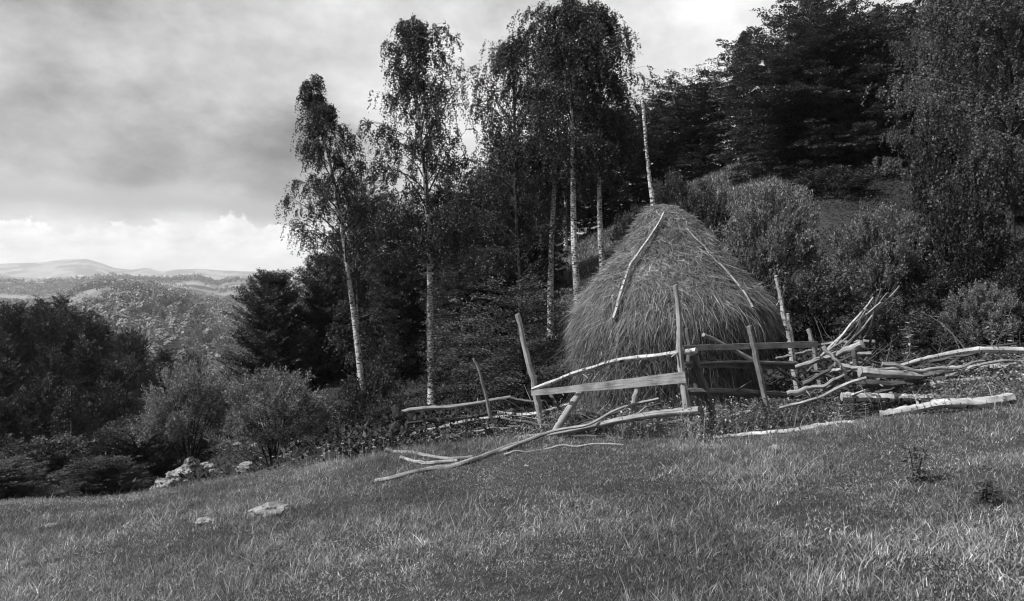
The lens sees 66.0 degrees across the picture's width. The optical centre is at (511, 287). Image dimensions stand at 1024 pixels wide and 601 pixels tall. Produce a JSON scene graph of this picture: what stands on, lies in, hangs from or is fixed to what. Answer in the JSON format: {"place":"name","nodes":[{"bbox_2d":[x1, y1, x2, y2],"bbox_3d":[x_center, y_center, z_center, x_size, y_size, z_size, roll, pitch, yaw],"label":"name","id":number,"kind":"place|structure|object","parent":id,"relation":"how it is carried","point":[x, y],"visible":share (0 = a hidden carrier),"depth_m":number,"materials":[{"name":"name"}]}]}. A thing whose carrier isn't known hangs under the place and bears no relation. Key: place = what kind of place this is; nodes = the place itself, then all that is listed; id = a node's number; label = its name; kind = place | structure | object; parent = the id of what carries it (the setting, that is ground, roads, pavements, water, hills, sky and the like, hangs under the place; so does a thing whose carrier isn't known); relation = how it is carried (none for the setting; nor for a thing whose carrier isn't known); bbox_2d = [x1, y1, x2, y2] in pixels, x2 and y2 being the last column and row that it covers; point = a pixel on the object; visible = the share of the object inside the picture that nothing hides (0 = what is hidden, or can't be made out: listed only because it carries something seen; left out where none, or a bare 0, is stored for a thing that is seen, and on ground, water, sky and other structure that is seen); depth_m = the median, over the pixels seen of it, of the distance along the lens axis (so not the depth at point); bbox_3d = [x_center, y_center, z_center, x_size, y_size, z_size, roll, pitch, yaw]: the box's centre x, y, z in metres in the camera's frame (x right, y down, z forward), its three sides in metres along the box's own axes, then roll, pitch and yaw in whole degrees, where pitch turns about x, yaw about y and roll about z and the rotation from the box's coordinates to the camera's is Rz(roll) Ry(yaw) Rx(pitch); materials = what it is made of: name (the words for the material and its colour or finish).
{"place":"outdoors","nodes":[
{"label":"outdoors","id":0,"kind":"place"},
{"bbox_2d":[0,0,926,270],"label":"sky","id":1,"kind":"structure","parent":0,"point":[157,135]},
{"bbox_2d":[0,138,1023,600],"bbox_3d":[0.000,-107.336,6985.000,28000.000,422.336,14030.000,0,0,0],"label":"ground","id":2,"kind":"structure","parent":0,"point":[56,270],"depth_m":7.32,"materials":[{"name":"plant"}]},
{"bbox_2d":[0,337,23,404],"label":"ravine tree","id":3,"kind":"object","parent":2,"relation":"on","point":[7,352],"visible":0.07,"depth_m":51.86,"materials":[{"name":"black plant"}]},
{"bbox_2d":[0,393,24,463],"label":"ravine tree","id":4,"kind":"object","parent":2,"relation":"on","point":[6,414],"visible":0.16,"depth_m":36.78,"materials":[{"name":"black plant"}]},
{"bbox_2d":[0,354,29,439],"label":"ravine tree","id":5,"kind":"object","parent":2,"relation":"on","point":[6,374],"visible":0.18,"depth_m":43.83,"materials":[{"name":"black plant"}]},
{"bbox_2d":[0,300,38,435],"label":"ravine tree","id":6,"kind":"object","parent":2,"relation":"on","point":[14,330],"visible":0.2,"depth_m":60.75,"materials":[{"name":"black plant"}]},
{"bbox_2d":[0,454,85,502],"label":"ravine tree","id":7,"kind":"object","parent":2,"relation":"on","point":[10,485],"visible":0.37,"depth_m":20.06,"materials":[{"name":"black plant"}]},
{"bbox_2d":[11,372,81,456],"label":"ravine tree","id":8,"kind":"object","parent":2,"relation":"on","point":[39,408],"visible":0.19,"depth_m":36.67,"materials":[{"name":"black plant"}]},
{"bbox_2d":[19,303,78,428],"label":"ravine tree","id":9,"kind":"object","parent":2,"relation":"on","point":[50,328],"visible":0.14,"depth_m":60.66,"materials":[{"name":"black plant"}]},
{"bbox_2d":[15,341,89,443],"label":"ravine tree","id":10,"kind":"object","parent":2,"relation":"on","point":[44,358],"visible":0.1,"depth_m":43.85,"materials":[{"name":"black plant"}]},
{"bbox_2d":[0,432,107,498],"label":"ravine tree","id":11,"kind":"object","parent":2,"relation":"on","point":[53,457],"visible":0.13,"depth_m":25.93,"materials":[{"name":"black plant"}]},
{"bbox_2d":[53,325,95,398],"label":"ravine tree","id":12,"kind":"object","parent":2,"relation":"on","point":[67,345],"visible":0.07,"depth_m":60.59,"materials":[{"name":"black plant"}]},
{"bbox_2d":[45,383,105,458],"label":"tree","id":13,"kind":"object","parent":2,"relation":"on","point":[72,403],"visible":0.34,"depth_m":32.87,"materials":[{"name":"black plant"}]},
{"bbox_2d":[43,304,108,375],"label":"ravine tree","id":14,"kind":"object","parent":2,"relation":"on","point":[70,311],"visible":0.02,"depth_m":71.91,"materials":[{"name":"black plant"}]},
{"bbox_2d":[65,334,106,440],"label":"ravine tree","id":15,"kind":"object","parent":2,"relation":"on","point":[86,363],"visible":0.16,"depth_m":51.88,"materials":[{"name":"black plant"}]},
{"bbox_2d":[84,317,110,420],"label":"ravine tree","id":16,"kind":"object","parent":2,"relation":"on","point":[94,328],"visible":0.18,"depth_m":71.89,"materials":[{"name":"black plant"}]},
{"bbox_2d":[46,454,160,499],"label":"ravine tree","id":17,"kind":"object","parent":2,"relation":"on","point":[104,477],"visible":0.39,"depth_m":22.85,"materials":[{"name":"black plant"}]},
{"bbox_2d":[77,425,139,490],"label":"ravine tree","id":18,"kind":"object","parent":2,"relation":"on","point":[95,452],"visible":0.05,"depth_m":30.62,"materials":[{"name":"black plant"}]},
{"bbox_2d":[84,379,135,443],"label":"ravine tree","id":19,"kind":"object","parent":2,"relation":"on","point":[108,409],"visible":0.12,"depth_m":43.82,"materials":[{"name":"black plant"}]},
{"bbox_2d":[88,358,134,435],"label":"ravine tree","id":20,"kind":"object","parent":2,"relation":"on","point":[115,376],"visible":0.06,"depth_m":51.77,"materials":[{"name":"black plant"}]},
{"bbox_2d":[100,351,145,410],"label":"ravine tree","id":21,"kind":"object","parent":2,"relation":"on","point":[126,357],"visible":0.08,"depth_m":61.06,"materials":[{"name":"black plant"}]},
{"bbox_2d":[114,326,153,399],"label":"ravine tree","id":22,"kind":"object","parent":2,"relation":"on","point":[134,346],"visible":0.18,"depth_m":71.95,"materials":[{"name":"black plant"}]},
{"bbox_2d":[115,396,164,440],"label":"ravine tree","id":23,"kind":"object","parent":2,"relation":"on","point":[137,406],"visible":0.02,"depth_m":43.83,"materials":[{"name":"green plant"}]},
{"bbox_2d":[69,414,217,492],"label":"ravine tree","id":24,"kind":"object","parent":2,"relation":"on","point":[145,451],"visible":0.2,"depth_m":30.75,"materials":[{"name":"black plant"}]},
{"bbox_2d":[133,360,184,413],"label":"ravine tree","id":25,"kind":"object","parent":2,"relation":"on","point":[143,379],"visible":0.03,"depth_m":60.47,"materials":[{"name":"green plant"}]},
{"bbox_2d":[0,272,322,394],"bbox_3d":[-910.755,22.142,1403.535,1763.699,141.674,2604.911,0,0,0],"label":"distant wood","id":26,"kind":"object","parent":2,"relation":"on","point":[128,302],"visible":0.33,"depth_m":561.91,"materials":[{"name":"plant"}]},
{"bbox_2d":[118,354,242,464],"bbox_3d":[-10.300,4.222,25.013,3.179,4.288,3.318,0,0,9],"label":"willow bush","id":27,"kind":"object","parent":2,"relation":"on","point":[158,402],"visible":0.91,"depth_m":24.59,"materials":[{"name":"grey plant"}]},
{"bbox_2d":[248,501,291,517],"bbox_3d":[-2.558,2.388,8.448,0.420,0.184,0.438,0,0,31],"label":"meadow stone","id":28,"kind":"object","parent":2,"relation":"on","point":[273,505],"visible":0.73,"depth_m":8.36,"materials":[{"name":"grey stone"}]},
{"bbox_2d":[214,267,333,414],"bbox_3d":[-11.569,2.861,37.972,5.536,7.688,5.369,0,0,30],"label":"spruce tree","id":29,"kind":"object","parent":2,"relation":"on","point":[263,340],"visible":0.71,"depth_m":37.37,"materials":[{"name":"black plant"}]},
{"bbox_2d":[209,362,344,469],"bbox_3d":[-4.941,2.960,16.494,2.548,2.925,2.660,0,0,-45],"label":"willow bush","id":30,"kind":"object","parent":2,"relation":"on","point":[241,421],"visible":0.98,"depth_m":16.14,"materials":[{"name":"grey plant"}]},
{"bbox_2d":[295,398,363,432],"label":"dark bush","id":31,"kind":"object","parent":2,"relation":"on","point":[338,407],"visible":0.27,"depth_m":21.72,"materials":[{"name":"grey plant"}]},
{"bbox_2d":[286,251,374,386],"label":"spruce tree","id":32,"kind":"object","parent":2,"relation":"on","point":[321,301],"visible":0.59,"depth_m":39.27,"materials":[{"name":"black plant"}]},
{"bbox_2d":[274,74,426,390],"bbox_3d":[-5.483,-1.526,27.390,5.182,11.658,4.640,0,0,0],"label":"birch tree","id":33,"kind":"object","parent":2,"relation":"on","point":[319,117],"visible":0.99,"depth_m":26.73,"materials":[{"name":"grey plant"}]},
{"bbox_2d":[322,258,386,379],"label":"young birch","id":34,"kind":"object","parent":2,"relation":"on","point":[356,281],"visible":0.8,"depth_m":28.37,"materials":[{"name":"black plant"}]},
{"bbox_2d":[318,157,400,371],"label":"beech tree","id":35,"kind":"object","parent":2,"relation":"on","point":[359,196],"visible":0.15,"depth_m":41.37,"materials":[{"name":"black plant"}]},
{"bbox_2d":[337,356,406,426],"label":"dark bush","id":36,"kind":"object","parent":2,"relation":"on","point":[358,400],"visible":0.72,"depth_m":19.20,"materials":[{"name":"grey plant"}]},
{"bbox_2d":[358,388,423,428],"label":"dark bush","id":37,"kind":"object","parent":2,"relation":"on","point":[381,411],"visible":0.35,"depth_m":16.89,"materials":[{"name":"grey plant"}]},
{"bbox_2d":[350,183,443,384],"bbox_3d":[-5.296,0.183,37.924,4.791,10.395,4.689,0,0,31],"label":"beech tree","id":38,"kind":"object","parent":2,"relation":"on","point":[397,291],"visible":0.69,"depth_m":37.32,"materials":[{"name":"black plant"}]},
{"bbox_2d":[352,13,491,403],"bbox_3d":[-3.011,-2.578,26.953,4.678,13.224,5.607,0,0,0],"label":"birch tree","id":39,"kind":"object","parent":2,"relation":"on","point":[414,34],"visible":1,"depth_m":26.65,"materials":[{"name":"grey plant"}]},
{"bbox_2d":[421,352,494,396],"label":"dark bush","id":40,"kind":"object","parent":2,"relation":"on","point":[438,377],"visible":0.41,"depth_m":26.57,"materials":[{"name":"grey plant"}]},
{"bbox_2d":[413,151,521,377],"bbox_3d":[-2.072,-0.913,36.003,5.245,11.054,5.133,0,0,-43],"label":"beech tree","id":41,"kind":"object","parent":2,"relation":"on","point":[471,197],"visible":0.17,"depth_m":35.24,"materials":[{"name":"black plant"}]},
{"bbox_2d":[422,312,520,404],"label":"young beech","id":42,"kind":"object","parent":2,"relation":"on","point":[456,359],"visible":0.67,"depth_m":23.86,"materials":[{"name":"black plant"}]},
{"bbox_2d":[388,396,568,447],"bbox_3d":[-0.474,2.266,12.380,2.931,1.057,0.552,0,0,-6],"label":"pole fence","id":43,"kind":"object","parent":2,"relation":"on","point":[398,415],"visible":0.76,"depth_m":12.33,"materials":[{"name":"grey wood"}]},
{"bbox_2d":[425,244,546,364],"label":"beech tree","id":44,"kind":"object","parent":2,"relation":"on","point":[460,283],"visible":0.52,"depth_m":33.05,"materials":[{"name":"black plant"}]},
{"bbox_2d":[432,432,543,469],"bbox_3d":[-0.203,2.181,10.466,0.256,0.223,2.127,0,0,44],"label":"long pole","id":45,"kind":"object","parent":2,"relation":"on","point":[479,457],"visible":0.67,"depth_m":10.05,"materials":[{"name":"grey wood"}]},
{"bbox_2d":[428,272,583,407],"bbox_3d":[0.308,1.428,20.935,5.146,3.659,4.562,0,0,0],"label":"young beech","id":46,"kind":"object","parent":2,"relation":"on","point":[498,383],"visible":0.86,"depth_m":20.79,"materials":[{"name":"black plant"}]},
{"bbox_2d":[450,22,580,343],"bbox_3d":[0.400,-3.937,30.914,5.432,12.828,5.196,0,0,-37],"label":"birch tree","id":47,"kind":"object","parent":2,"relation":"on","point":[511,64],"visible":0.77,"depth_m":30.62,"materials":[{"name":"grey plant"}]},
{"bbox_2d":[374,398,658,481],"bbox_3d":[0.092,1.951,10.497,4.003,0.833,0.638,0,0,-23],"label":"long pole","id":48,"kind":"object","parent":2,"relation":"on","point":[412,472],"visible":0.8,"depth_m":10.85,"materials":[{"name":"grey wood"}]},
{"bbox_2d":[468,136,570,300],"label":"beech tree","id":49,"kind":"object","parent":2,"relation":"on","point":[545,253],"visible":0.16,"depth_m":39.01,"materials":[{"name":"black plant"}]},
{"bbox_2d":[496,35,620,335],"bbox_3d":[1.597,-3.957,30.546,4.834,12.050,4.626,0,0,14],"label":"birch tree","id":50,"kind":"object","parent":2,"relation":"on","point":[554,198],"visible":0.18,"depth_m":30.68,"materials":[{"name":"grey plant"}]},
{"bbox_2d":[473,0,649,306],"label":"birch tree","id":51,"kind":"object","parent":2,"relation":"on","point":[571,22],"visible":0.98,"depth_m":25.47,"materials":[{"name":"grey plant"}]},
{"bbox_2d":[542,152,595,249],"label":"birch tree","id":52,"kind":"object","parent":2,"relation":"on","point":[565,210],"visible":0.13,"depth_m":50.97,"materials":[{"name":"grey plant"}]},
{"bbox_2d":[117,139,1023,494],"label":"undergrowth","id":53,"kind":"object","parent":2,"relation":"on","point":[367,435],"visible":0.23,"depth_m":16.84,"materials":[{"name":"grey plant"}]},
{"bbox_2d":[422,385,741,437],"bbox_3d":[0.808,2.197,12.015,5.548,1.589,2.292,0,0,26],"label":"brushwood","id":54,"kind":"object","parent":2,"relation":"on","point":[590,419],"visible":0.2,"depth_m":11.75,"materials":[{"name":"grey wood"}]},
{"bbox_2d":[544,0,663,271],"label":"birch tree","id":55,"kind":"object","parent":2,"relation":"on","point":[618,89],"visible":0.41,"depth_m":26.95,"materials":[{"name":"grey plant"}]},
{"bbox_2d":[555,98,655,237],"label":"beech tree","id":56,"kind":"object","parent":2,"relation":"on","point":[610,206],"visible":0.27,"depth_m":52.78,"materials":[{"name":"black plant"}]},
{"bbox_2d":[608,203,643,244],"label":"dark bush","id":57,"kind":"object","parent":2,"relation":"on","point":[625,223],"visible":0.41,"depth_m":39.73,"materials":[{"name":"grey plant"}]},
{"bbox_2d":[506,158,788,354],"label":"hillside grass","id":58,"kind":"structure","parent":2,"relation":"on","point":[585,267],"depth_m":42.86,"materials":[{"name":"plant"}]},
{"bbox_2d":[613,95,691,207],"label":"beech tree","id":59,"kind":"object","parent":2,"relation":"on","point":[661,169],"visible":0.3,"depth_m":53.71,"materials":[{"name":"black plant"}]},
{"bbox_2d":[544,97,795,415],"bbox_3d":[2.968,0.169,15.042,4.958,7.580,4.398,0,0,0],"label":"haystack","id":60,"kind":"object","parent":2,"relation":"on","point":[714,302],"visible":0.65,"depth_m":13.80,"materials":[{"name":"grey plant"}]},
{"bbox_2d":[612,212,664,318],"bbox_3d":[2.242,-0.419,14.097,1.364,1.933,0.154,0,0,-39],"label":"hay pole","id":61,"kind":"object","parent":60,"relation":"on","point":[617,305],"visible":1,"depth_m":13.97,"materials":[{"name":"grey wood"}]},
{"bbox_2d":[515,285,824,437],"bbox_3d":[2.094,1.153,10.992,4.541,2.383,1.745,0,0,13],"label":"wooden fence","id":62,"kind":"object","parent":2,"relation":"on","point":[690,351],"visible":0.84,"depth_m":10.67,"materials":[{"name":"grey wood"}]},
{"bbox_2d":[795,340,865,368],"bbox_3d":[4.376,0.923,10.841,0.903,0.427,0.191,0,0,30],"label":"rail log","id":63,"kind":"object","parent":62,"relation":"attached to","point":[857,346],"visible":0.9,"depth_m":10.79,"materials":[{"name":"grey wood"}]},
{"bbox_2d":[646,167,696,205],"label":"dark bush","id":64,"kind":"object","parent":2,"relation":"on","point":[671,187],"visible":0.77,"depth_m":43.40,"materials":[{"name":"grey plant"}]},
{"bbox_2d":[626,58,755,191],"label":"conifer tree","id":65,"kind":"object","parent":2,"relation":"on","point":[690,124],"visible":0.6,"depth_m":52.15,"materials":[{"name":"black plant"}]},
{"bbox_2d":[672,172,734,231],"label":"dark bush","id":66,"kind":"object","parent":2,"relation":"on","point":[698,204],"visible":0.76,"depth_m":35.49,"materials":[{"name":"grey plant"}]},
{"bbox_2d":[388,345,1023,453],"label":"tall weeds","id":67,"kind":"object","parent":2,"relation":"on","point":[1014,385],"visible":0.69,"depth_m":10.40,"materials":[{"name":"grey plant"}]},
{"bbox_2d":[727,237,797,341],"bbox_3d":[5.467,0.413,18.917,2.918,3.311,2.667,0,0,0],"label":"dark bush","id":68,"kind":"object","parent":2,"relation":"on","point":[770,285],"visible":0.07,"depth_m":18.68,"materials":[{"name":"grey plant"}]},
{"bbox_2d":[712,423,818,439],"bbox_3d":[3.195,1.836,9.910,1.320,0.292,0.208,0,0,11],"label":"flat log","id":69,"kind":"object","parent":2,"relation":"on","point":[758,433],"visible":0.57,"depth_m":9.90,"materials":[{"name":"grey wood"}]},
{"bbox_2d":[717,174,825,300],"bbox_3d":[7.778,-1.218,22.880,3.218,4.217,3.020,0,0,0],"label":"rounded bush","id":70,"kind":"object","parent":2,"relation":"on","point":[760,216],"visible":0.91,"depth_m":22.41,"materials":[{"name":"grey plant"}]},
{"bbox_2d":[774,275,799,400],"bbox_3d":[4.063,0.745,11.602,0.409,1.851,0.103,0,0,0],"label":"birch stake","id":71,"kind":"object","parent":2,"relation":"on","point":[786,326],"visible":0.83,"depth_m":11.57,"materials":[{"name":"grey wood"}]},
{"bbox_2d":[764,258,881,339],"bbox_3d":[7.507,0.289,19.009,2.667,2.055,2.918,0,0,27],"label":"dark bush","id":72,"kind":"object","parent":2,"relation":"on","point":[797,296],"visible":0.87,"depth_m":18.47,"materials":[{"name":"grey plant"}]},
{"bbox_2d":[779,376,866,408],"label":"crooked branch","id":73,"kind":"object","parent":2,"relation":"on","point":[826,393],"visible":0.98,"depth_m":9.94,"materials":[{"name":"grey wood"}]},
{"bbox_2d":[704,0,946,183],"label":"conifer tree","id":74,"kind":"object","parent":2,"relation":"on","point":[827,72],"visible":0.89,"depth_m":42.35,"materials":[{"name":"black plant"}]},
{"bbox_2d":[784,164,879,195],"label":"dark bush","id":75,"kind":"object","parent":2,"relation":"on","point":[861,178],"visible":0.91,"depth_m":37.23,"materials":[{"name":"grey plant"}]},
{"bbox_2d":[840,390,894,401],"bbox_3d":[4.460,1.349,9.832,0.672,0.190,0.278,0,0,0],"label":"birch log","id":76,"kind":"object","parent":2,"relation":"on","point":[862,396],"visible":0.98,"depth_m":9.85,"materials":[{"name":"grey wood"}]},
{"bbox_2d":[820,200,931,304],"bbox_3d":[9.373,-0.632,20.143,2.720,3.248,2.898,0,0,-25],"label":"rounded bush","id":77,"kind":"object","parent":2,"relation":"on","point":[892,252],"visible":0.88,"depth_m":19.52,"materials":[{"name":"grey plant"}]},
{"bbox_2d":[831,292,945,351],"bbox_3d":[8.190,0.798,17.075,2.188,1.406,2.393,0,0,-36],"label":"dark bush","id":78,"kind":"object","parent":2,"relation":"on","point":[894,319],"visible":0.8,"depth_m":16.63,"materials":[{"name":"grey plant"}]},
{"bbox_2d":[860,2,930,132],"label":"beech tree","id":79,"kind":"object","parent":2,"relation":"on","point":[908,23],"visible":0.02,"depth_m":48.80,"materials":[{"name":"grey plant"}]},
{"bbox_2d":[771,301,1023,423],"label":"brushwood","id":80,"kind":"object","parent":2,"relation":"on","point":[861,403],"visible":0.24,"depth_m":10.73,"materials":[{"name":"grey wood"}]},
{"bbox_2d":[810,369,860,390],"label":"crooked branch","id":81,"kind":"object","parent":80,"relation":"on","point":[828,376],"visible":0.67,"depth_m":10.41,"materials":[{"name":"grey wood"}]},
{"bbox_2d":[826,361,860,388],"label":"crooked branch","id":82,"kind":"object","parent":81,"relation":"on","point":[833,384],"visible":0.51,"depth_m":10.43,"materials":[{"name":"grey wood"}]},
{"bbox_2d":[820,361,852,380],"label":"crooked branch","id":83,"kind":"object","parent":82,"relation":"on","point":[834,370],"visible":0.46,"depth_m":10.49,"materials":[{"name":"grey wood"}]},
{"bbox_2d":[802,355,850,385],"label":"crooked branch","id":84,"kind":"object","parent":83,"relation":"on","point":[813,379],"visible":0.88,"depth_m":10.34,"materials":[{"name":"grey wood"}]},
{"bbox_2d":[834,362,899,371],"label":"crooked branch","id":85,"kind":"object","parent":84,"relation":"on","point":[849,367],"visible":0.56,"depth_m":10.23,"materials":[{"name":"grey wood"}]},
{"bbox_2d":[901,346,1023,365],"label":"birch pole","id":86,"kind":"object","parent":85,"relation":"on","point":[1007,349],"visible":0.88,"depth_m":10.18,"materials":[{"name":"grey wood"}]},
{"bbox_2d":[900,439,932,483],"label":"meadow weed","id":87,"kind":"object","parent":2,"relation":"on","point":[924,450],"visible":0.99,"depth_m":6.52,"materials":[{"name":"grey plant"}]},
{"bbox_2d":[871,366,977,393],"bbox_3d":[5.341,1.212,10.215,1.370,0.439,0.149,0,0,0],"label":"dark log","id":88,"kind":"object","parent":2,"relation":"on","point":[890,389],"visible":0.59,"depth_m":10.17,"materials":[{"name":"grey wood"}]},
{"bbox_2d":[858,364,907,388],"bbox_3d":[4.803,1.162,10.229,0.619,0.328,0.204,0,0,0],"label":"dark log","id":89,"kind":"object","parent":88,"relation":"on","point":[872,383],"visible":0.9,"depth_m":10.16,"materials":[{"name":"grey wood"}]},
{"bbox_2d":[857,367,923,378],"bbox_3d":[4.830,1.091,10.029,0.875,0.168,0.156,0,0,-5],"label":"split log","id":90,"kind":"object","parent":88,"relation":"on","point":[875,372],"visible":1,"depth_m":9.98,"materials":[{"name":"grey wood"}]},
{"bbox_2d":[881,360,984,372],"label":"crooked branch","id":91,"kind":"object","parent":90,"relation":"on","point":[891,364],"visible":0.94,"depth_m":10.09,"materials":[{"name":"grey wood"}]},
{"bbox_2d":[861,0,1023,258],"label":"birch tree","id":92,"kind":"object","parent":2,"relation":"on","point":[993,22],"visible":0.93,"depth_m":23.02,"materials":[{"name":"grey plant"}]},
{"bbox_2d":[891,0,1002,132],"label":"beech tree","id":93,"kind":"object","parent":2,"relation":"on","point":[913,11],"visible":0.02,"depth_m":46.55,"materials":[{"name":"grey plant"}]},
{"bbox_2d":[871,0,1023,220],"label":"birch tree","id":94,"kind":"object","parent":2,"relation":"on","point":[937,60],"visible":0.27,"depth_m":32.13,"materials":[{"name":"grey plant"}]},
{"bbox_2d":[895,247,1000,314],"bbox_3d":[10.396,-0.036,19.061,2.431,1.933,2.223,0,0,-9],"label":"dark bush","id":95,"kind":"object","parent":2,"relation":"on","point":[920,294],"visible":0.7,"depth_m":18.68,"materials":[{"name":"black plant"}]},
{"bbox_2d":[879,393,1016,418],"bbox_3d":[5.118,1.404,9.246,1.500,0.348,0.235,0,0,8],"label":"birch log","id":96,"kind":"object","parent":2,"relation":"on","point":[966,403],"visible":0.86,"depth_m":9.17,"materials":[{"name":"grey wood"}]},
{"bbox_2d":[906,90,1004,263],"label":"birch tree","id":97,"kind":"object","parent":2,"relation":"on","point":[919,182],"visible":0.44,"depth_m":25.82,"materials":[{"name":"black plant"}]},
{"bbox_2d":[910,164,1023,303],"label":"hazel bush","id":98,"kind":"object","parent":2,"relation":"on","point":[989,252],"visible":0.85,"depth_m":18.62,"materials":[{"name":"grey plant"}]},
{"bbox_2d":[934,280,1023,346],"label":"rounded bush","id":99,"kind":"object","parent":2,"relation":"on","point":[976,299],"visible":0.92,"depth_m":14.78,"materials":[{"name":"grey plant"}]},
{"bbox_2d":[973,475,1002,506],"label":"meadow weed","id":100,"kind":"object","parent":2,"relation":"on","point":[987,496],"visible":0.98,"depth_m":5.68,"materials":[{"name":"grey plant"}]},
{"bbox_2d":[960,111,1023,226],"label":"beech tree","id":101,"kind":"object","parent":2,"relation":"on","point":[1021,215],"visible":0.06,"depth_m":29.43,"materials":[{"name":"grey plant"}]},
{"bbox_2d":[983,247,1023,342],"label":"hazel bush","id":102,"kind":"object","parent":2,"relation":"on","point":[1017,272],"visible":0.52,"depth_m":14.91,"materials":[{"name":"grey plant"}]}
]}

